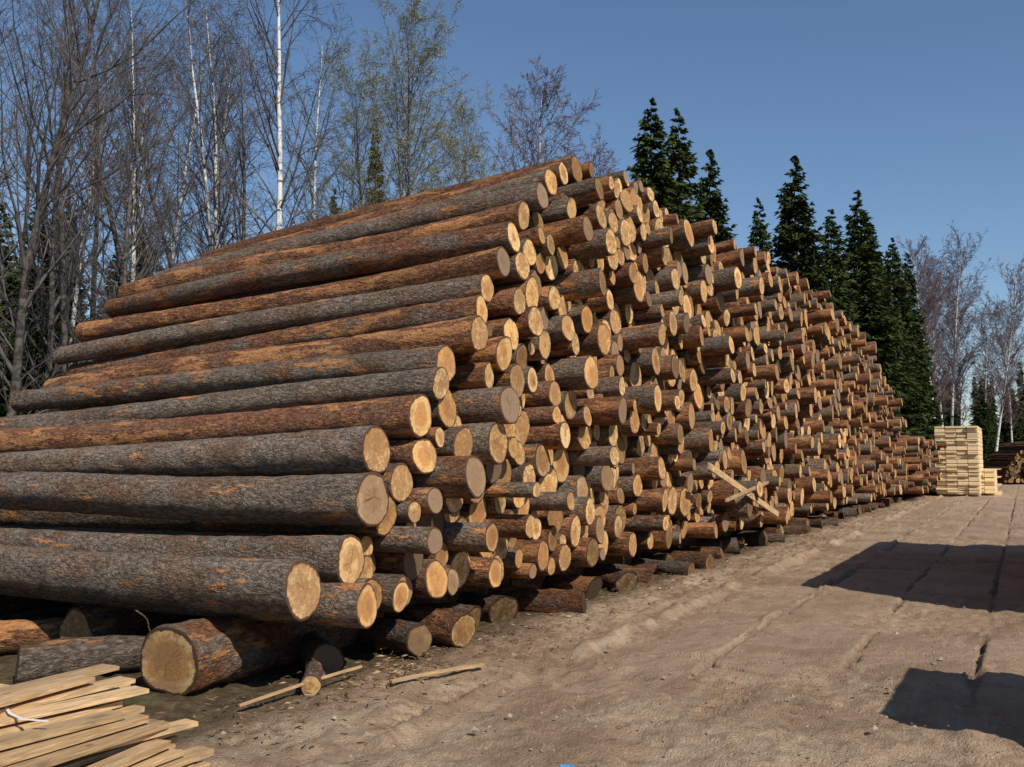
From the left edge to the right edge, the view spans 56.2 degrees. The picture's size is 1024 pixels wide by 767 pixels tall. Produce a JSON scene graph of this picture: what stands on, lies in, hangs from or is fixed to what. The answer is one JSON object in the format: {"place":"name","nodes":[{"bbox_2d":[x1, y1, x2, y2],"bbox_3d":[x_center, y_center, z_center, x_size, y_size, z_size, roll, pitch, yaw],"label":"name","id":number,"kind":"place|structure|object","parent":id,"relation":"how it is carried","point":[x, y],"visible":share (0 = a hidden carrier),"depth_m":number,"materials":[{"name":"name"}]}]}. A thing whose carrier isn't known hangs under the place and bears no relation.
{"place":"outdoors","nodes":[
{"label":"outdoors","id":0,"kind":"place"},
{"bbox_2d":[0,482,1023,766],"bbox_3d":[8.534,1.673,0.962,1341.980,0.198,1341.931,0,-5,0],"label":"ground","id":1,"kind":"structure","parent":0,"point":[812,634],"depth_m":7.12,"materials":[{"name":"brown soil"}]},
{"bbox_2d":[0,202,36,416],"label":"spruce tree","id":2,"kind":"object","parent":1,"relation":"on","point":[9,280],"visible":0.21,"depth_m":27.15,"materials":[{"name":"green plant"}]},
{"bbox_2d":[9,287,47,414],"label":"spruce tree","id":3,"kind":"object","parent":1,"relation":"on","point":[35,355],"visible":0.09,"depth_m":25.98,"materials":[{"name":"green plant"}]},
{"bbox_2d":[0,617,63,653],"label":"loose log","id":4,"kind":"object","parent":1,"relation":"on","point":[15,635],"visible":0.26,"depth_m":7.95,"materials":[{"name":"brown wood"}]},
{"bbox_2d":[0,0,86,387],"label":"bare tree","id":5,"kind":"object","parent":1,"relation":"on","point":[23,233],"visible":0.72,"depth_m":19.68,"materials":[{"name":"brown plant"}]},
{"bbox_2d":[14,206,74,376],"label":"spruce tree","id":6,"kind":"object","parent":1,"relation":"on","point":[57,323],"visible":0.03,"depth_m":30.26,"materials":[{"name":"green plant"}]},
{"bbox_2d":[0,0,93,326],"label":"bare tree","id":7,"kind":"object","parent":1,"relation":"on","point":[3,224],"visible":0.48,"depth_m":26.75,"materials":[{"name":"brown plant"}]},
{"bbox_2d":[0,0,127,320],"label":"bare tree","id":8,"kind":"object","parent":1,"relation":"on","point":[28,157],"visible":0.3,"depth_m":33.61,"materials":[{"name":"brown plant"}]},
{"bbox_2d":[46,188,89,363],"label":"spruce tree","id":9,"kind":"object","parent":1,"relation":"on","point":[81,290],"visible":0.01,"depth_m":36.30,"materials":[{"name":"green plant"}]},
{"bbox_2d":[14,635,146,683],"bbox_3d":[-3.021,2.046,7.244,1.302,0.306,0.285,3,-5,-30],"label":"loose log","id":10,"kind":"object","parent":1,"relation":"on","point":[51,658],"visible":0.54,"depth_m":7.03,"materials":[{"name":"grey wood"}]},
{"bbox_2d":[0,0,164,413],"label":"bare tree","id":11,"kind":"object","parent":1,"relation":"on","point":[51,306],"visible":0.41,"depth_m":26.12,"materials":[{"name":"brown plant"}]},
{"bbox_2d":[15,2,171,366],"bbox_3d":[-14.924,-4.747,34.403,5.329,18.500,5.504,4,-6,-39],"label":"birch tree","id":12,"kind":"object","parent":1,"relation":"on","point":[74,310],"visible":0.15,"depth_m":34.48,"materials":[{"name":"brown plant"}]},
{"bbox_2d":[13,0,175,364],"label":"bare tree","id":13,"kind":"object","parent":1,"relation":"on","point":[91,302],"visible":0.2,"depth_m":30.18,"materials":[{"name":"brown plant"}]},
{"bbox_2d":[0,664,213,766],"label":"board pile","id":14,"kind":"object","parent":1,"relation":"on","point":[94,724],"visible":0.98,"depth_m":4.67,"materials":[{"name":"beige wood"}]},
{"bbox_2d":[4,706,48,721],"bbox_3d":[-2.611,1.544,4.663,1.087,0.057,0.109,-2,-5,28],"label":"packing strap","id":15,"kind":"object","parent":14,"relation":"on","point":[10,713],"visible":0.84,"depth_m":4.44,"materials":[{"name":"white plastic"}]},
{"bbox_2d":[0,0,214,361],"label":"bare tree","id":16,"kind":"object","parent":1,"relation":"on","point":[117,243],"visible":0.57,"depth_m":25.34,"materials":[{"name":"brown plant"}]},
{"bbox_2d":[95,249,119,320],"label":"spruce tree","id":17,"kind":"object","parent":1,"relation":"on","point":[116,276],"visible":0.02,"depth_m":33.20,"materials":[{"name":"green plant"}]},
{"bbox_2d":[0,0,225,388],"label":"bare tree","id":18,"kind":"object","parent":1,"relation":"on","point":[63,263],"visible":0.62,"depth_m":22.84,"materials":[{"name":"brown plant"}]},
{"bbox_2d":[0,0,232,416],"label":"bare tree","id":19,"kind":"object","parent":1,"relation":"on","point":[43,201],"visible":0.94,"depth_m":17.17,"materials":[{"name":"brown plant"}]},
{"bbox_2d":[26,17,206,272],"bbox_3d":[-12.316,-4.172,32.061,5.992,16.978,6.975,-3,-5,30],"label":"bare tree","id":20,"kind":"object","parent":1,"relation":"on","point":[152,197],"visible":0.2,"depth_m":32.91,"materials":[{"name":"brown plant"}]},
{"bbox_2d":[42,0,215,314],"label":"birch tree","id":21,"kind":"object","parent":1,"relation":"on","point":[136,174],"visible":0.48,"depth_m":29.44,"materials":[{"name":"brown plant"}]},
{"bbox_2d":[35,21,225,342],"bbox_3d":[-9.694,-2.918,23.407,5.347,13.016,4.594,-5,-6,45],"label":"bare tree","id":22,"kind":"object","parent":1,"relation":"on","point":[129,215],"visible":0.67,"depth_m":23.49,"materials":[{"name":"brown plant"}]},
{"bbox_2d":[58,603,205,637],"bbox_3d":[-2.501,2.213,10.021,0.457,0.466,4.935,-2,-5,25],"label":"bearer log","id":23,"kind":"object","parent":1,"relation":"on","point":[89,620],"visible":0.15,"depth_m":7.93,"materials":[{"name":"brown wood"}]},
{"bbox_2d":[129,219,152,281],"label":"spruce tree","id":24,"kind":"object","parent":1,"relation":"on","point":[139,266],"depth_m":31.40,"materials":[{"name":"green plant"}]},
{"bbox_2d":[81,32,221,319],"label":"birch tree","id":25,"kind":"object","parent":1,"relation":"on","point":[140,159],"visible":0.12,"depth_m":42.08,"materials":[{"name":"brown plant"}]},
{"bbox_2d":[92,0,269,270],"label":"birch tree","id":26,"kind":"object","parent":1,"relation":"on","point":[207,193],"visible":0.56,"depth_m":28.36,"materials":[{"name":"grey plant"}]},
{"bbox_2d":[113,2,274,271],"bbox_3d":[-12.284,-5.112,36.543,5.828,19.588,5.642,-4,-6,40],"label":"birch tree","id":27,"kind":"object","parent":1,"relation":"on","point":[177,227],"visible":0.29,"depth_m":36.68,"materials":[{"name":"brown plant"}]},
{"bbox_2d":[135,0,295,275],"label":"birch tree","id":28,"kind":"object","parent":1,"relation":"on","point":[214,168],"visible":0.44,"depth_m":30.54,"materials":[{"name":"brown plant"}]},
{"bbox_2d":[137,30,304,258],"bbox_3d":[-10.713,-4.185,34.119,5.056,17.308,4.765,-2,-5,28],"label":"birch tree","id":29,"kind":"object","parent":1,"relation":"on","point":[210,178],"visible":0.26,"depth_m":33.96,"materials":[{"name":"brown plant"}]},
{"bbox_2d":[150,11,316,265],"bbox_3d":[-7.820,-3.206,26.305,4.151,14.089,5.934,2,-5,-22],"label":"bare tree","id":30,"kind":"object","parent":1,"relation":"on","point":[244,177],"visible":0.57,"depth_m":26.28,"materials":[{"name":"brown plant"}]},
{"bbox_2d":[173,0,344,239],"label":"birch tree","id":31,"kind":"object","parent":1,"relation":"on","point":[278,163],"visible":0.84,"depth_m":24.39,"materials":[{"name":"white plant"}]},
{"bbox_2d":[238,665,361,706],"bbox_3d":[-1.425,2.066,6.581,0.020,0.086,1.071,-3,-6,37],"label":"loose plank","id":32,"kind":"object","parent":1,"relation":"on","point":[292,687],"visible":0.9,"depth_m":6.47,"materials":[{"name":"beige wood"}]},
{"bbox_2d":[246,0,365,234],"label":"birch tree","id":33,"kind":"object","parent":1,"relation":"on","point":[324,131],"visible":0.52,"depth_m":34.83,"materials":[{"name":"brown plant"}]},
{"bbox_2d":[300,659,322,695],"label":"loose log","id":34,"kind":"object","parent":1,"relation":"on","point":[311,680],"visible":0.85,"depth_m":6.58,"materials":[{"name":"beige wood"}]},
{"bbox_2d":[140,585,488,695],"bbox_3d":[-1.362,2.067,8.659,0.483,0.540,4.632,-2,-5,26],"label":"bearer log","id":35,"kind":"object","parent":1,"relation":"on","point":[188,657],"visible":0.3,"depth_m":6.86,"materials":[{"name":"brown wood"}]},
{"bbox_2d":[0,155,922,628],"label":"log pile","id":36,"kind":"object","parent":35,"relation":"on","point":[360,417],"visible":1,"depth_m":10.03,"materials":[{"name":"brown wood"}]},
{"bbox_2d":[707,462,778,516],"bbox_3d":[3.816,1.775,15.554,0.030,0.998,4.320,-2,-5,28],"label":"leaning plank","id":37,"kind":"object","parent":36,"relation":"attached to","point":[716,471],"visible":1,"depth_m":15.07,"materials":[{"name":"beige wood"}]},
{"bbox_2d":[725,481,768,501],"bbox_3d":[3.819,1.730,15.499,0.030,0.270,2.604,-2,-5,28],"label":"leaning plank","id":38,"kind":"object","parent":36,"relation":"on","point":[730,498],"visible":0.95,"depth_m":15.18,"materials":[{"name":"beige wood"}]},
{"bbox_2d":[299,631,344,676],"bbox_3d":[-1.620,2.115,7.739,0.260,0.283,1.401,2,-5,-22],"label":"loose log","id":39,"kind":"object","parent":1,"relation":"on","point":[326,654],"visible":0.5,"depth_m":7.13,"materials":[{"name":"brown wood"}]},
{"bbox_2d":[325,189,339,215],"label":"spruce tree","id":40,"kind":"object","parent":1,"relation":"on","point":[336,205],"depth_m":37.67,"materials":[{"name":"green plant"}]},
{"bbox_2d":[275,113,398,224],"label":"bare tree","id":41,"kind":"object","parent":1,"relation":"on","point":[336,176],"visible":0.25,"depth_m":29.52,"materials":[{"name":"brown plant"}]},
{"bbox_2d":[295,27,425,219],"bbox_3d":[-4.788,-3.648,29.584,3.875,15.483,5.079,2,-5,-23],"label":"leafing tree","id":42,"kind":"object","parent":1,"relation":"on","point":[356,133],"visible":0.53,"depth_m":29.40,"materials":[{"name":"green plant"}]},
{"bbox_2d":[363,118,385,205],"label":"spruce tree","id":43,"kind":"object","parent":1,"relation":"on","point":[375,166],"visible":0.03,"depth_m":35.67,"materials":[{"name":"green plant"}]},
{"bbox_2d":[307,30,464,212],"bbox_3d":[-4.107,-4.147,33.151,5.601,17.077,4.274,-1,-5,16],"label":"leafing tree","id":44,"kind":"object","parent":1,"relation":"on","point":[420,142],"visible":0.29,"depth_m":33.19,"materials":[{"name":"green plant"}]},
{"bbox_2d":[355,617,431,656],"bbox_3d":[-1.144,2.146,8.249,1.035,0.271,0.307,-4,-6,40],"label":"loose log","id":45,"kind":"object","parent":1,"relation":"on","point":[409,637],"visible":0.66,"depth_m":7.98,"materials":[{"name":"brown wood"}]},
{"bbox_2d":[338,0,491,207],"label":"leafing tree","id":46,"kind":"object","parent":1,"relation":"on","point":[413,15],"visible":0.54,"depth_m":29.43,"materials":[{"name":"green plant"}]},
{"bbox_2d":[383,603,475,647],"bbox_3d":[-0.844,2.129,8.544,1.091,0.340,0.327,-3,-6,37],"label":"loose log","id":47,"kind":"object","parent":1,"relation":"on","point":[450,628],"visible":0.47,"depth_m":8.26,"materials":[{"name":"brown wood"}]},
{"bbox_2d":[389,663,484,682],"bbox_3d":[-0.540,2.131,7.078,0.844,0.028,0.040,4,-6,-41],"label":"loose plank","id":48,"kind":"object","parent":1,"relation":"on","point":[414,676],"visible":1,"depth_m":7.04,"materials":[{"name":"beige wood"}]},
{"bbox_2d":[422,111,486,187],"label":"birch tree","id":49,"kind":"object","parent":1,"relation":"on","point":[463,156],"visible":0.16,"depth_m":40.76,"materials":[{"name":"green plant"}]},
{"bbox_2d":[404,83,520,193],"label":"leafing tree","id":50,"kind":"object","parent":1,"relation":"on","point":[460,117],"visible":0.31,"depth_m":36.11,"materials":[{"name":"green plant"}]},
{"bbox_2d":[473,54,601,176],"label":"birch tree","id":51,"kind":"object","parent":1,"relation":"on","point":[541,132],"visible":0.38,"depth_m":43.37,"materials":[{"name":"grey plant"}]},
{"bbox_2d":[559,764,575,766],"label":"blue plastic scrap","id":52,"kind":"object","parent":1,"relation":"on","point":[566,765],"visible":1,"depth_m":4.91,"materials":[{"name":"blue plastic"}]},
{"bbox_2d":[500,549,652,587],"bbox_3d":[0.922,2.411,12.762,0.523,0.525,4.542,-3,-5,29],"label":"bearer log","id":53,"kind":"object","parent":1,"relation":"on","point":[537,581],"visible":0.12,"depth_m":11.88,"materials":[{"name":"brown wood"}]},
{"bbox_2d":[154,502,1023,766],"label":"bark debris","id":54,"kind":"object","parent":1,"relation":"on","point":[390,669],"visible":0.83,"depth_m":7.38,"materials":[{"name":"brown wood"}]},
{"bbox_2d":[578,123,621,176],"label":"birch tree","id":55,"kind":"object","parent":1,"relation":"on","point":[605,162],"visible":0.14,"depth_m":53.80,"materials":[{"name":"brown plant"}]},
{"bbox_2d":[218,535,1023,766],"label":"pebbles","id":56,"kind":"object","parent":1,"relation":"on","point":[873,727],"visible":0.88,"depth_m":6.86,"materials":[{"name":"stone"}]},
{"bbox_2d":[413,495,901,631],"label":"support logs","id":57,"kind":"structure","parent":1,"relation":"on","point":[555,593],"depth_m":12.27,"materials":[{"name":"brown wood"}]},
{"bbox_2d":[626,97,688,219],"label":"spruce tree","id":58,"kind":"object","parent":1,"relation":"on","point":[660,182],"visible":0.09,"depth_m":32.44,"materials":[{"name":"green plant"}]},
{"bbox_2d":[664,108,707,223],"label":"spruce tree","id":59,"kind":"object","parent":1,"relation":"on","point":[681,159],"visible":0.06,"depth_m":34.00,"materials":[{"name":"green plant"}]},
{"bbox_2d":[652,527,744,551],"bbox_3d":[3.292,2.768,17.193,0.500,0.530,5.278,-2,-5,28],"label":"bearer log","id":60,"kind":"object","parent":1,"relation":"on","point":[689,541],"visible":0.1,"depth_m":16.22,"materials":[{"name":"brown wood"}]},
{"bbox_2d":[693,149,738,242],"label":"spruce tree","id":61,"kind":"object","parent":1,"relation":"on","point":[713,205],"visible":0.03,"depth_m":35.39,"materials":[{"name":"green plant"}]},
{"bbox_2d":[747,197,775,266],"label":"spruce tree","id":62,"kind":"object","parent":1,"relation":"on","point":[761,232],"visible":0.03,"depth_m":42.53,"materials":[{"name":"green plant"}]},
{"bbox_2d":[744,513,800,530],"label":"bearer log","id":63,"kind":"object","parent":1,"relation":"on","point":[750,528],"visible":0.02,"depth_m":19.91,"materials":[{"name":"brown wood"}]},
{"bbox_2d":[769,155,843,310],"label":"spruce tree","id":64,"kind":"object","parent":1,"relation":"on","point":[793,238],"visible":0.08,"depth_m":45.22,"materials":[{"name":"green plant"}]},
{"bbox_2d":[800,510,816,515],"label":"bearer log","id":65,"kind":"object","parent":1,"relation":"on","point":[807,514],"visible":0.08,"depth_m":24.91,"materials":[{"name":"brown wood"}]},
{"bbox_2d":[818,209,861,331],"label":"spruce tree","id":66,"kind":"object","parent":1,"relation":"on","point":[836,274],"visible":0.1,"depth_m":48.37,"materials":[{"name":"green plant"}]},
{"bbox_2d":[835,190,923,435],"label":"spruce tree","id":67,"kind":"object","parent":1,"relation":"on","point":[873,321],"visible":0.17,"depth_m":49.74,"materials":[{"name":"green plant"}]},
{"bbox_2d":[860,223,939,439],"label":"spruce tree","id":68,"kind":"object","parent":1,"relation":"on","point":[910,401],"visible":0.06,"depth_m":52.74,"materials":[{"name":"green plant"}]},
{"bbox_2d":[881,273,929,425],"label":"spruce tree","id":69,"kind":"object","parent":1,"relation":"on","point":[909,359],"visible":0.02,"depth_m":57.63,"materials":[{"name":"green plant"}]},
{"bbox_2d":[896,351,919,430],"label":"spruce tree","id":70,"kind":"object","parent":1,"relation":"on","point":[908,380],"depth_m":55.15,"materials":[{"name":"green plant"}]},
{"bbox_2d":[883,237,938,439],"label":"spruce tree","id":71,"kind":"object","parent":1,"relation":"on","point":[899,291],"visible":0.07,"depth_m":62.03,"materials":[{"name":"green plant"}]},
{"bbox_2d":[881,234,959,417],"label":"birch tree","id":72,"kind":"object","parent":1,"relation":"on","point":[929,298],"visible":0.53,"depth_m":75.61,"materials":[{"name":"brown plant"}]},
{"bbox_2d":[901,253,942,435],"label":"spruce tree","id":73,"kind":"object","parent":1,"relation":"on","point":[911,282],"visible":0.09,"depth_m":62.88,"materials":[{"name":"green plant"}]},
{"bbox_2d":[916,343,946,424],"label":"spruce tree","id":74,"kind":"object","parent":1,"relation":"on","point":[936,413],"visible":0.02,"depth_m":65.64,"materials":[{"name":"green plant"}]},
{"bbox_2d":[899,251,968,400],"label":"birch tree","id":75,"kind":"object","parent":1,"relation":"on","point":[923,285],"visible":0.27,"depth_m":80.68,"materials":[{"name":"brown plant"}]},
{"bbox_2d":[932,398,947,425],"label":"spruce tree","id":76,"kind":"object","parent":1,"relation":"on","point":[938,416],"depth_m":92.43,"materials":[{"name":"green plant"}]},
{"bbox_2d":[915,259,968,425],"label":"birch tree","id":77,"kind":"object","parent":1,"relation":"on","point":[941,411],"visible":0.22,"depth_m":88.86,"materials":[{"name":"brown plant"}]},
{"bbox_2d":[941,378,964,425],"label":"spruce tree","id":78,"kind":"object","parent":1,"relation":"on","point":[956,419],"visible":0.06,"depth_m":96.35,"materials":[{"name":"green plant"}]},
{"bbox_2d":[913,220,999,425],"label":"birch tree","id":79,"kind":"object","parent":1,"relation":"on","point":[969,295],"visible":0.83,"depth_m":78.94,"materials":[{"name":"grey plant"}]},
{"bbox_2d":[934,426,982,495],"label":"lumber stack","id":80,"kind":"object","parent":1,"relation":"on","point":[960,464],"visible":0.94,"depth_m":42.59,"materials":[{"name":"beige wood"}]},
{"bbox_2d":[929,274,998,425],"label":"birch tree","id":81,"kind":"object","parent":1,"relation":"on","point":[960,396],"visible":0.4,"depth_m":91.66,"materials":[{"name":"grey plant"}]},
{"bbox_2d":[934,359,1023,428],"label":"distant forest","id":82,"kind":"object","parent":1,"relation":"on","point":[994,400],"depth_m":115.25,"materials":[{"name":"plant"}]},
{"bbox_2d":[969,388,998,468],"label":"spruce tree","id":83,"kind":"object","parent":1,"relation":"on","point":[982,418],"visible":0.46,"depth_m":94.60,"materials":[{"name":"green plant"}]},
{"bbox_2d":[981,469,1001,494],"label":"lumber stack","id":84,"kind":"object","parent":1,"relation":"on","point":[989,477],"visible":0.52,"depth_m":43.67,"materials":[{"name":"beige wood"}]},
{"bbox_2d":[980,377,1003,449],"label":"spruce tree","id":85,"kind":"object","parent":1,"relation":"on","point":[993,418],"visible":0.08,"depth_m":99.58,"materials":[{"name":"green plant"}]},
{"bbox_2d":[963,290,1022,419],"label":"birch tree","id":86,"kind":"object","parent":1,"relation":"on","point":[986,351],"visible":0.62,"depth_m":96.35,"materials":[{"name":"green plant"}]},
{"bbox_2d":[971,256,1023,450],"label":"birch tree","id":87,"kind":"object","parent":1,"relation":"on","point":[1005,395],"visible":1,"depth_m":75.22,"materials":[{"name":"grey plant"}]},
{"bbox_2d":[976,303,1023,441],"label":"birch tree","id":88,"kind":"object","parent":1,"relation":"on","point":[1009,410],"visible":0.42,"depth_m":99.80,"materials":[{"name":"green plant"}]},
{"bbox_2d":[983,442,1023,482],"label":"distant log pile","id":89,"kind":"object","parent":1,"relation":"on","point":[1007,459],"visible":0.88,"depth_m":64.56,"materials":[{"name":"brown wood"}]},
{"bbox_2d":[995,383,1023,443],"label":"spruce tree","id":90,"kind":"object","parent":1,"relation":"on","point":[1005,436],"visible":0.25,"depth_m":101.44,"materials":[{"name":"green plant"}]},
{"bbox_2d":[1018,383,1023,440],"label":"spruce tree","id":91,"kind":"object","parent":1,"relation":"on","point":[1021,400],"visible":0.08,"depth_m":104.22,"materials":[{"name":"green plant"}]},
{"bbox_2d":[0,0,1023,425],"label":"sky","id":92,"kind":"structure","parent":0,"point":[916,107],"materials":[{"name":"blue"}]},
{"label":"support log","id":93,"kind":"object","parent":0,"visible":0},
{"bbox_2d":[898,435,946,493],"bbox_3d":[19.299,4.088,48.954,6.720,2.316,25.039,-2,-5,28],"label":"log pile","id":94,"kind":"object","parent":93,"relation":"on","point":[923,475],"visible":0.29,"depth_m":37.35,"materials":[{"name":"brown wood"}]}
]}

